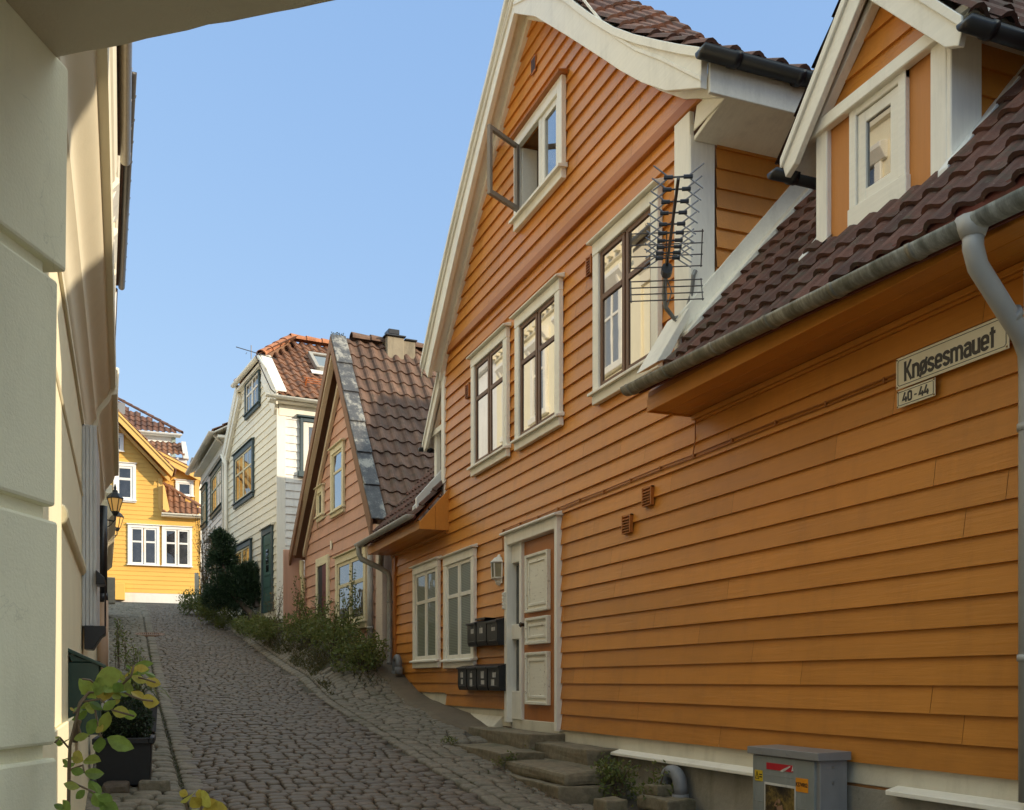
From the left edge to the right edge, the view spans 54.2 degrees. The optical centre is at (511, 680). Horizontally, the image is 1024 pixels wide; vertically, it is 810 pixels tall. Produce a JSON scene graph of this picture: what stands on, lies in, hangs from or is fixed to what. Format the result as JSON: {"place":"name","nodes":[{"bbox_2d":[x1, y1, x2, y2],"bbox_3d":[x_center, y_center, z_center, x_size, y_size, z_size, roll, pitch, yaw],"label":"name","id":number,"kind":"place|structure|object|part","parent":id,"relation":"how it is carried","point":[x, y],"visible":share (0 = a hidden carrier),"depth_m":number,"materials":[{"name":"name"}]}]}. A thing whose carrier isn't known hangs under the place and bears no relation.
{"place":"outdoors","nodes":[
{"label":"outdoors","id":0,"kind":"place"},
{"bbox_2d":[118,397,183,456],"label":"background house","id":1,"kind":"structure","parent":0,"point":[138,421],"depth_m":48.63,"materials":[{"name":"red tile"}]},
{"bbox_2d":[146,604,500,809],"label":"street","id":2,"kind":"structure","parent":0,"point":[241,696],"depth_m":11.01,"materials":[{"name":"grey stone"}]},
{"bbox_2d":[195,573,211,611],"bbox_3d":[-9.706,-2.805,31.849,0.770,1.250,0.060,0,0,-21],"label":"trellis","id":3,"kind":"object","parent":2,"relation":"on","point":[197,584],"visible":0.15,"depth_m":31.70,"materials":[{"name":"white wood"}]},
{"bbox_2d":[212,615,232,629],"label":"shrub","id":4,"kind":"object","parent":2,"relation":"on","point":[221,622],"visible":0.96,"depth_m":26.62,"materials":[{"name":"green plant"}]},
{"bbox_2d":[85,603,594,809],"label":"pavement","id":5,"kind":"structure","parent":0,"point":[495,787],"depth_m":11.93,"materials":[{"name":"grey stone"}]},
{"bbox_2d":[107,577,114,603],"bbox_3d":[-11.704,-2.621,29.085,0.300,0.750,0.500,0,0,-21],"label":"utility box","id":6,"kind":"object","parent":5,"relation":"on","point":[111,588],"visible":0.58,"depth_m":28.87,"materials":[{"name":"grey metal"}]},
{"bbox_2d":[102,780,129,793],"bbox_3d":[-3.170,0.858,8.005,0.214,0.113,0.223,0,0,-21],"label":"support stone","id":7,"kind":"object","parent":5,"relation":"on","point":[116,786],"visible":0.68,"depth_m":7.92,"materials":[{"name":"grey stone"}]},
{"bbox_2d":[92,735,155,785],"bbox_3d":[-3.230,0.659,8.347,0.474,0.390,0.504,0,0,-18],"label":"planter","id":8,"kind":"object","parent":5,"relation":"on","point":[133,766],"visible":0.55,"depth_m":8.15,"materials":[{"name":"black plastic"}]},
{"bbox_2d":[101,696,155,737],"bbox_3d":[-3.216,0.335,8.356,0.460,0.467,0.461,0,0,-21],"label":"boxwood ball","id":9,"kind":"object","parent":8,"relation":"in","point":[137,726],"visible":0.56,"depth_m":8.25,"materials":[{"name":"green plant"}]},
{"bbox_2d":[135,701,159,731],"bbox_3d":[-4.316,0.403,11.412,0.544,0.340,0.594,0,0,-21],"label":"planter","id":10,"kind":"object","parent":5,"relation":"on","point":[154,714],"visible":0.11,"depth_m":11.24,"materials":[{"name":"black plastic"}]},
{"bbox_2d":[101,673,190,704],"bbox_3d":[-4.275,0.118,11.474,0.959,0.424,0.823,0,0,31],"label":"potted lily","id":11,"kind":"object","parent":10,"relation":"in","point":[138,687],"visible":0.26,"depth_m":11.38,"materials":[{"name":"green plant"}]},
{"bbox_2d":[136,632,164,636],"bbox_3d":[-8.933,-1.126,24.642,0.720,0.072,0.720,0,8,-21],"label":"drain grate","id":12,"kind":"object","parent":5,"relation":"on","point":[151,635],"visible":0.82,"depth_m":24.62,"materials":[{"name":"metal"}]},
{"bbox_2d":[138,779,170,792],"bbox_3d":[-2.916,0.859,8.147,0.247,0.115,0.211,0,0,-21],"label":"support stone","id":13,"kind":"object","parent":5,"relation":"on","point":[162,785],"visible":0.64,"depth_m":8.06,"materials":[{"name":"grey stone"}]},
{"bbox_2d":[237,612,388,694],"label":"grass","id":14,"kind":"structure","parent":5,"relation":"on","point":[296,660],"depth_m":19.40,"materials":[{"name":"green plant"}]},
{"bbox_2d":[148,648,594,806],"bbox_3d":[-3.403,0.171,14.787,3.560,1.954,17.962,0,0,-21],"label":"moss","id":15,"kind":"object","parent":5,"relation":"on","point":[181,781],"visible":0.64,"depth_m":10.32,"materials":[{"name":"green plant"}]},
{"bbox_2d":[440,736,457,743],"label":"step weed","id":16,"kind":"object","parent":5,"relation":"on","point":[451,737],"visible":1,"depth_m":11.32,"materials":[{"name":"green plant"}]},
{"bbox_2d":[471,760,585,809],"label":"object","id":17,"kind":"object","parent":5,"relation":"on","point":[534,787],"visible":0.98,"depth_m":8.84,"materials":[{"name":"brown plant"}]},
{"bbox_2d":[594,796,627,809],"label":"loose stone","id":18,"kind":"object","parent":5,"relation":"on","point":[610,803],"visible":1,"depth_m":7.94,"materials":[{"name":"grey stone"}]},
{"bbox_2d":[93,602,646,809],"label":"ground","id":19,"kind":"structure","parent":0,"point":[630,802],"depth_m":17.10,"materials":[{"name":"grey stone"}]},
{"bbox_2d":[43,43,131,809],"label":"cream stucco house","id":20,"kind":"structure","parent":19,"relation":"on","point":[99,101],"depth_m":5.87,"materials":[{"name":"beige paint"}]},
{"bbox_2d":[68,648,106,734],"bbox_3d":[-2.521,0.061,5.951,0.205,0.499,0.450,0,0,-21],"label":"mailbox","id":21,"kind":"object","parent":20,"relation":"attached to","point":[80,666],"visible":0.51,"depth_m":5.74,"materials":[{"name":"green metal"}]},
{"bbox_2d":[106,484,123,526],"bbox_3d":[-5.778,-2.507,14.491,0.288,0.698,0.206,0,0,-21],"label":"street lantern","id":22,"kind":"object","parent":20,"relation":"attached to","point":[115,498],"visible":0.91,"depth_m":14.46,"materials":[{"name":"black metal"}]},
{"bbox_2d":[115,288,117,330],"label":"white plaster house","id":23,"kind":"structure","parent":19,"relation":"on","point":[116,293],"depth_m":23.63,"materials":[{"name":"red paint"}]},
{"bbox_2d":[102,71,136,665],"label":"ornate stucco house","id":24,"kind":"structure","parent":19,"relation":"on","point":[121,192],"depth_m":18.16,"materials":[{"name":"beige paint"}]},
{"bbox_2d":[115,512,123,536],"bbox_3d":[-7.841,-3.092,19.804,0.302,0.776,0.229,0,0,-21],"label":"street lantern","id":25,"kind":"object","parent":24,"relation":"attached to","point":[119,518],"visible":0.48,"depth_m":19.77,"materials":[{"name":"black glass"}]},
{"bbox_2d":[115,582,124,600],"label":"wooden bin box","id":26,"kind":"object","parent":19,"relation":"on","point":[119,590],"visible":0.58,"depth_m":42.26,"materials":[{"name":"yellow wood"}]},
{"bbox_2d":[113,618,129,669],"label":"tall weed","id":27,"kind":"object","parent":19,"relation":"on","point":[118,649],"visible":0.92,"depth_m":18.13,"materials":[{"name":"green plant"}]},
{"bbox_2d":[118,638,151,690],"bbox_3d":[-5.524,-0.159,14.514,0.387,1.019,0.464,0,0,41],"label":"tall weed","id":28,"kind":"object","parent":19,"relation":"on","point":[133,662],"visible":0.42,"depth_m":14.45,"materials":[{"name":"green plant"}]},
{"bbox_2d":[107,409,200,602],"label":"yellow house","id":29,"kind":"structure","parent":19,"relation":"on","point":[155,553],"depth_m":43.09,"materials":[{"name":"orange wood"}]},
{"bbox_2d":[119,433,124,451],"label":"window","id":30,"kind":"structure","parent":29,"relation":"in","point":[121,436],"depth_m":42.63,"materials":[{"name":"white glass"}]},
{"bbox_2d":[113,461,136,502],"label":"window","id":31,"kind":"structure","parent":29,"relation":"in","point":[125,483],"depth_m":42.73,"materials":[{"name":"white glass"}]},
{"bbox_2d":[126,523,160,565],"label":"window","id":32,"kind":"structure","parent":29,"relation":"in","point":[135,530],"depth_m":42.95,"materials":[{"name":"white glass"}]},
{"bbox_2d":[161,525,192,566],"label":"window","id":33,"kind":"structure","parent":29,"relation":"in","point":[176,540],"depth_m":43.45,"materials":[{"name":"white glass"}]},
{"bbox_2d":[174,479,194,496],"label":"window","id":34,"kind":"structure","parent":29,"relation":"in","point":[185,486],"depth_m":44.45,"materials":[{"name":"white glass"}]},
{"bbox_2d":[0,0,333,809],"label":"gateway","id":35,"kind":"object","parent":19,"relation":"on","point":[38,38],"visible":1,"depth_m":2.47,"materials":[{"name":"beige paint"}]},
{"bbox_2d":[54,660,160,809],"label":"rose bush","id":36,"kind":"object","parent":35,"relation":"attached to","point":[103,686],"visible":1,"depth_m":2.48,"materials":[{"name":"green plant"}]},
{"bbox_2d":[149,440,188,463],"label":"background roof","id":37,"kind":"structure","parent":19,"relation":"on","point":[172,448],"depth_m":46.91,"materials":[{"name":"red tile"}]},
{"bbox_2d":[176,585,213,615],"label":"shrub","id":38,"kind":"object","parent":19,"relation":"on","point":[189,603],"visible":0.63,"depth_m":30.35,"materials":[{"name":"green plant"}]},
{"bbox_2d":[189,457,200,514],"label":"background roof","id":39,"kind":"structure","parent":19,"relation":"on","point":[199,488],"depth_m":52.81,"materials":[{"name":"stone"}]},
{"bbox_2d":[179,789,226,809],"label":"rose bush","id":40,"kind":"object","parent":19,"relation":"on","point":[201,799],"visible":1,"depth_m":2.29,"materials":[{"name":"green plant"}]},
{"bbox_2d":[191,514,214,616],"bbox_3d":[-9.297,-3.463,30.227,0.744,3.167,0.736,0,0,-21],"label":"bare shrub","id":41,"kind":"object","parent":19,"relation":"on","point":[203,572],"visible":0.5,"depth_m":30.10,"materials":[{"name":"brown plant"}]},
{"bbox_2d":[185,422,227,613],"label":"cream house","id":42,"kind":"structure","parent":19,"relation":"on","point":[206,465],"depth_m":32.24,"materials":[{"name":"white wood"}]},
{"bbox_2d":[199,482,207,530],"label":"window","id":43,"kind":"structure","parent":42,"relation":"in","point":[203,489],"depth_m":34.58,"materials":[{"name":"beige paint"}]},
{"bbox_2d":[205,527,221,610],"bbox_3d":[-9.515,-3.473,31.807,0.280,2.547,2.500,0,0,-24],"label":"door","id":44,"kind":"structure","parent":42,"relation":"in","point":[206,540],"depth_m":32.20,"materials":[{"name":"green wood"}]},
{"bbox_2d":[208,458,221,519],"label":"window","id":45,"kind":"structure","parent":42,"relation":"in","point":[215,475],"depth_m":31.69,"materials":[{"name":"beige paint"}]},
{"bbox_2d":[193,597,239,624],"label":"shrub","id":46,"kind":"object","parent":19,"relation":"on","point":[209,613],"visible":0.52,"depth_m":27.72,"materials":[{"name":"green plant"}]},
{"bbox_2d":[197,526,260,619],"bbox_3d":[-7.287,-2.797,26.349,2.002,2.734,1.248,0,0,11],"label":"crooked pine","id":47,"kind":"object","parent":19,"relation":"on","point":[242,579],"visible":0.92,"depth_m":26.23,"materials":[{"name":"green plant"}]},
{"bbox_2d":[229,610,269,634],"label":"weed bush","id":48,"kind":"object","parent":19,"relation":"on","point":[240,625],"visible":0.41,"depth_m":24.33,"materials":[{"name":"green plant"}]},
{"bbox_2d":[240,610,280,641],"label":"weed bush","id":49,"kind":"object","parent":19,"relation":"on","point":[260,631],"visible":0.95,"depth_m":21.91,"materials":[{"name":"green plant"}]},
{"bbox_2d":[263,580,282,621],"bbox_3d":[-5.610,-1.872,23.929,0.618,1.200,0.510,0,0,-2],"label":"sapling","id":50,"kind":"object","parent":19,"relation":"on","point":[274,609],"visible":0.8,"depth_m":23.89,"materials":[{"name":"green plant"}]},
{"bbox_2d":[220,333,328,620],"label":"white house","id":51,"kind":"structure","parent":19,"relation":"on","point":[264,454],"depth_m":25.81,"materials":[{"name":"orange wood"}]},
{"bbox_2d":[232,537,251,593],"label":"window","id":52,"kind":"structure","parent":51,"relation":"in","point":[244,548],"depth_m":27.53,"materials":[{"name":"beige paint"}]},
{"bbox_2d":[231,437,254,509],"bbox_3d":[-7.488,-5.732,27.783,0.111,1.584,2.450,0,0,-28],"label":"window","id":53,"kind":"structure","parent":51,"relation":"in","point":[243,458],"depth_m":27.71,"materials":[{"name":"glass"}]},
{"bbox_2d":[242,369,260,420],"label":"window","id":54,"kind":"structure","parent":51,"relation":"in","point":[252,391],"depth_m":26.81,"materials":[{"name":"white glass"}]},
{"bbox_2d":[253,592,259,606],"bbox_3d":[-6.711,-2.140,26.310,0.160,0.380,0.280,0,0,-28],"label":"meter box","id":55,"kind":"object","parent":51,"relation":"attached to","point":[256,604],"visible":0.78,"depth_m":26.19,"materials":[{"name":"metal"}]},
{"bbox_2d":[237,345,276,392],"bbox_3d":[-5.960,-7.483,23.927,1.218,0.994,0.631,0,0,-44],"label":"tv aerial","id":56,"kind":"object","parent":51,"relation":"attached to","point":[251,351],"visible":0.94,"depth_m":23.87,"materials":[{"name":"metal"}]},
{"bbox_2d":[258,522,274,613],"bbox_3d":[-6.247,-2.865,25.446,0.140,2.230,1.260,0,0,-28],"label":"front door","id":57,"kind":"structure","parent":51,"relation":"in","point":[267,533],"depth_m":25.43,"materials":[{"name":"green wood"}]},
{"bbox_2d":[296,414,314,476],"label":"side window","id":58,"kind":"structure","parent":51,"relation":"in","point":[306,422],"depth_m":24.82,"materials":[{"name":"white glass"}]},
{"bbox_2d":[283,549,301,626],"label":"wall","id":59,"kind":"structure","parent":19,"relation":"on","point":[290,572],"depth_m":23.56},
{"bbox_2d":[291,576,306,629],"bbox_3d":[-4.744,-1.728,22.374,0.399,1.265,0.432,0,0,3],"label":"sapling","id":60,"kind":"object","parent":19,"relation":"on","point":[295,604],"visible":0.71,"depth_m":22.31,"materials":[{"name":"green plant"}]},
{"bbox_2d":[278,593,334,644],"bbox_3d":[-4.221,-1.256,20.724,1.321,1.040,2.053,0,0,-21],"label":"weed bush","id":61,"kind":"object","parent":19,"relation":"on","point":[297,629],"visible":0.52,"depth_m":20.43,"materials":[{"name":"green plant"}]},
{"bbox_2d":[299,598,365,653],"bbox_3d":[-3.351,-0.997,18.419,1.288,1.139,2.499,0,0,-21],"label":"weed bush","id":62,"kind":"object","parent":19,"relation":"on","point":[333,633],"visible":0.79,"depth_m":18.04,"materials":[{"name":"green plant"}]},
{"bbox_2d":[338,566,361,628],"bbox_3d":[-3.026,-1.364,18.805,0.445,1.616,0.545,0,0,-21],"label":"sapling","id":63,"kind":"object","parent":19,"relation":"on","point":[352,599],"visible":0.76,"depth_m":18.82,"materials":[{"name":"green plant"}]},
{"bbox_2d":[328,628,391,671],"bbox_3d":[-2.583,-0.519,16.943,0.887,0.813,1.640,0,0,-30],"label":"weed bush","id":64,"kind":"object","parent":19,"relation":"on","point":[368,646],"visible":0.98,"depth_m":16.77,"materials":[{"name":"green plant"}]},
{"bbox_2d":[289,328,440,658],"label":"pink house","id":65,"kind":"structure","parent":19,"relation":"on","point":[368,465],"depth_m":19.80,"materials":[{"name":"pink wood"}]},
{"bbox_2d":[313,483,324,521],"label":"window","id":66,"kind":"structure","parent":65,"relation":"in","point":[320,497],"depth_m":21.81,"materials":[{"name":"beige paint"}]},
{"bbox_2d":[315,554,329,623],"bbox_3d":[-4.115,-1.900,21.761,0.070,1.600,1.080,0,0,-25],"label":"side door","id":67,"kind":"structure","parent":65,"relation":"in","point":[322,570],"depth_m":21.74,"materials":[{"name":"beige paint"}]},
{"bbox_2d":[327,438,345,518],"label":"window","id":68,"kind":"structure","parent":65,"relation":"in","point":[337,505],"depth_m":20.56,"materials":[{"name":"beige paint"}]},
{"bbox_2d":[332,545,367,628],"bbox_3d":[-3.204,-1.792,19.670,0.111,1.584,2.280,0,0,-25],"label":"window","id":69,"kind":"structure","parent":65,"relation":"in","point":[344,561],"depth_m":19.53,"materials":[{"name":"beige paint"}]},
{"bbox_2d":[392,654,402,673],"bbox_3d":[-1.915,-0.261,16.681,0.133,0.375,0.350,0,0,-21],"label":"vent pipe","id":70,"kind":"object","parent":19,"relation":"on","point":[397,667],"visible":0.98,"depth_m":16.55,"materials":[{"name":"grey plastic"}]},
{"bbox_2d":[453,743,543,769],"bbox_3d":[-0.178,0.818,10.745,0.485,0.224,1.558,0,0,-21],"label":"step stone","id":71,"kind":"object","parent":19,"relation":"on","point":[488,751],"visible":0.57,"depth_m":10.30,"materials":[{"name":"grey stone"}]},
{"bbox_2d":[491,750,518,765],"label":"step weed","id":72,"kind":"object","parent":19,"relation":"on","point":[509,757],"visible":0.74,"depth_m":9.93,"materials":[{"name":"green plant"}]},
{"bbox_2d":[468,727,564,750],"bbox_3d":[0.013,0.680,11.500,0.437,0.242,2.003,0,0,-21],"label":"step stone","id":73,"kind":"object","parent":19,"relation":"on","point":[519,738],"visible":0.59,"depth_m":11.04,"materials":[{"name":"grey stone"}]},
{"bbox_2d":[510,774,626,803],"bbox_3d":[0.423,1.041,9.369,0.666,0.292,1.567,0,0,-21],"label":"step stone","id":74,"kind":"object","parent":19,"relation":"on","point":[583,794],"visible":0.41,"depth_m":8.65,"materials":[{"name":"grey stone"}]},
{"bbox_2d":[504,758,622,785],"bbox_3d":[0.428,0.847,9.451,0.596,0.131,1.612,0,0,-21],"label":"step stone","id":75,"kind":"object","parent":74,"relation":"on","point":[558,772],"visible":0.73,"depth_m":9.02,"materials":[{"name":"grey stone"}]},
{"bbox_2d":[535,741,617,766],"bbox_3d":[0.584,0.744,10.144,0.365,0.209,1.533,0,0,-21],"label":"step stone","id":76,"kind":"object","parent":19,"relation":"on","point":[575,753],"visible":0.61,"depth_m":9.71,"materials":[{"name":"grey stone"}]},
{"bbox_2d":[590,752,640,796],"bbox_3d":[0.910,0.845,8.723,0.441,0.458,0.533,0,0,-6],"label":"step weed","id":77,"kind":"object","parent":19,"relation":"on","point":[607,770],"visible":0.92,"depth_m":8.65,"materials":[{"name":"green plant"}]},
{"bbox_2d":[630,760,672,809],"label":"step weed","id":78,"kind":"object","parent":19,"relation":"on","point":[643,783],"visible":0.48,"depth_m":8.38,"materials":[{"name":"green plant"}]},
{"bbox_2d":[637,794,694,809],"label":"loose stone","id":79,"kind":"object","parent":19,"relation":"on","point":[651,802],"visible":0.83,"depth_m":8.03,"materials":[{"name":"grey stone"}]},
{"bbox_2d":[644,783,673,795],"bbox_3d":[1.224,0.903,8.317,0.170,0.096,0.227,0,0,-21],"label":"loose stone","id":80,"kind":"object","parent":79,"relation":"on","point":[660,790],"visible":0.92,"depth_m":8.23,"materials":[{"name":"grey stone"}]},
{"bbox_2d":[658,765,688,798],"bbox_3d":[1.339,0.892,8.327,0.141,0.393,0.387,0,0,-21],"label":"vent pipe","id":81,"kind":"object","parent":19,"relation":"on","point":[676,776],"visible":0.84,"depth_m":8.20,"materials":[{"name":"grey plastic"}]},
{"bbox_2d":[354,0,1023,809],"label":"orange house","id":82,"kind":"structure","parent":19,"relation":"on","point":[732,514],"depth_m":7.80,"materials":[{"name":"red wood"}]},
{"bbox_2d":[409,555,441,668],"bbox_3d":[-1.345,-1.027,15.375,0.111,1.654,1.450,0,0,-21],"label":"window","id":83,"kind":"structure","parent":82,"relation":"in","point":[426,575],"depth_m":15.33,"materials":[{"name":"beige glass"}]},
{"bbox_2d":[439,543,477,668],"bbox_3d":[-0.756,-1.002,13.861,0.111,1.644,1.420,0,0,-21],"label":"window","id":84,"kind":"structure","parent":82,"relation":"in","point":[459,566],"depth_m":13.85,"materials":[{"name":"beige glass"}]},
{"bbox_2d":[456,665,472,689],"bbox_3d":[-0.617,-0.049,13.411,0.155,0.338,0.376,0,0,-21],"label":"mailbox","id":85,"kind":"object","parent":82,"relation":"attached to","point":[462,677],"visible":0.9,"depth_m":13.36,"materials":[{"name":"black metal"}]},
{"bbox_2d":[466,620,484,646],"bbox_3d":[-0.475,-0.619,13.047,0.155,0.338,0.356,0,0,-21],"label":"mailbox","id":86,"kind":"object","parent":82,"relation":"attached to","point":[472,634],"visible":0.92,"depth_m":13.02,"materials":[{"name":"black metal"}]},
{"bbox_2d":[466,664,484,689],"bbox_3d":[-0.473,-0.049,13.043,0.155,0.338,0.376,0,0,-21],"label":"mailbox","id":87,"kind":"object","parent":82,"relation":"attached to","point":[471,677],"visible":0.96,"depth_m":13.01,"materials":[{"name":"black metal"}]},
{"bbox_2d":[475,664,493,690],"bbox_3d":[-0.328,-0.049,12.670,0.155,0.338,0.386,0,0,-21],"label":"mailbox","id":88,"kind":"object","parent":82,"relation":"attached to","point":[482,677],"visible":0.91,"depth_m":12.62,"materials":[{"name":"black metal"}]},
{"bbox_2d":[475,617,495,645],"bbox_3d":[-0.337,-0.625,12.693,0.155,0.350,0.376,0,0,-21],"label":"mailbox","id":89,"kind":"object","parent":82,"relation":"attached to","point":[481,633],"visible":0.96,"depth_m":12.65,"materials":[{"name":"black metal"}]},
{"bbox_2d":[466,322,510,476],"bbox_3d":[-0.311,-3.532,12.719,0.111,1.624,1.410,0,0,-21],"label":"window","id":90,"kind":"structure","parent":82,"relation":"in","point":[490,361],"depth_m":12.67,"materials":[{"name":"white wood"}]},
{"bbox_2d":[485,618,503,645],"bbox_3d":[-0.194,-0.609,12.325,0.155,0.338,0.376,0,0,-21],"label":"mailbox","id":91,"kind":"object","parent":82,"relation":"attached to","point":[495,632],"visible":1,"depth_m":12.19,"materials":[{"name":"black metal"}]},
{"bbox_2d":[486,663,505,690],"bbox_3d":[-0.176,-0.049,12.278,0.155,0.338,0.406,0,0,-21],"label":"mailbox","id":92,"kind":"object","parent":82,"relation":"attached to","point":[496,677],"visible":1,"depth_m":12.15,"materials":[{"name":"black metal"}]},
{"bbox_2d":[490,554,502,585],"bbox_3d":[-0.203,-1.383,12.434,0.118,0.385,0.250,0,0,-21],"label":"wall lantern","id":93,"kind":"object","parent":82,"relation":"attached to","point":[496,569],"depth_m":12.37,"materials":[{"name":"white metal"}]},
{"bbox_2d":[502,592,505,608],"bbox_3d":[-0.102,-0.975,12.130,0.030,0.210,0.070,0,0,-21],"label":"doorbell panel","id":94,"kind":"object","parent":82,"relation":"attached to","point":[504,600],"visible":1,"depth_m":12.11,"materials":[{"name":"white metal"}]},
{"bbox_2d":[487,68,567,232],"bbox_3d":[0.240,-5.860,11.136,0.909,1.140,1.460,0,0,-21],"label":"attic window","id":95,"kind":"structure","parent":82,"relation":"in","point":[548,111],"depth_m":11.11,"materials":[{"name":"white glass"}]},
{"bbox_2d":[499,510,563,730],"bbox_3d":[0.261,-0.644,11.467,0.250,2.368,1.680,0,0,-21],"label":"entrance door","id":96,"kind":"structure","parent":82,"relation":"in","point":[533,549],"depth_m":11.45,"materials":[{"name":"white wood"}]},
{"bbox_2d":[509,272,564,451],"bbox_3d":[0.264,-3.532,11.242,0.111,1.624,1.380,0,0,-21],"label":"window","id":97,"kind":"structure","parent":82,"relation":"in","point":[538,323],"depth_m":11.20,"materials":[{"name":"white wood"}]},
{"bbox_2d":[586,178,664,405],"bbox_3d":[1.028,-3.542,9.281,0.111,1.644,1.370,0,0,-21],"label":"window","id":98,"kind":"structure","parent":82,"relation":"in","point":[624,332],"depth_m":9.31,"materials":[{"name":"white wood"}]},
{"bbox_2d":[630,162,703,321],"bbox_3d":[1.181,-3.259,7.449,0.580,0.629,1.713,0,0,5],"label":"tv aerial","id":99,"kind":"object","parent":82,"relation":"attached to","point":[666,267],"visible":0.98,"depth_m":7.63,"materials":[{"name":"metal"}]},
{"bbox_2d":[897,378,935,408],"bbox_3d":[2.373,-1.690,5.880,0.010,0.104,0.305,0,0,-21],"label":"house number sign","id":100,"kind":"object","parent":82,"relation":"attached to","point":[916,393],"visible":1,"depth_m":5.87,"materials":[{"name":"beige metal"}]},
{"bbox_2d":[896,318,1009,389],"bbox_3d":[2.463,-1.844,5.641,0.010,0.188,0.825,0,0,-21],"label":"street name sign","id":101,"kind":"object","parent":82,"relation":"attached to","point":[983,340],"visible":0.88,"depth_m":5.61,"materials":[{"name":"beige metal"}]},
{"bbox_2d":[747,744,850,809],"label":"electrical cabinet","id":102,"kind":"object","parent":19,"relation":"on","point":[786,777],"visible":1,"depth_m":6.54,"materials":[{"name":"metal"}]},
{"bbox_3d":[1.812,0.877,6.692,0.025,0.720,0.665,0,0,-21],"label":"cabinet door","id":103,"kind":"part","parent":102,"relation":"part of","materials":[{"name":"metal"}]},
{"bbox_2d":[375,659,487,732],"bbox_3d":[-1.300,0.159,14.626,0.646,1.110,6.200,0,0,-21],"label":"asphalt strip","id":104,"kind":"object","parent":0,"point":[405,689],"visible":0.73,"depth_m":14.69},
{"bbox_2d":[116,0,837,465],"label":"sky","id":105,"kind":"structure","parent":0,"point":[298,171],"materials":[{"name":"blue"}]}
]}

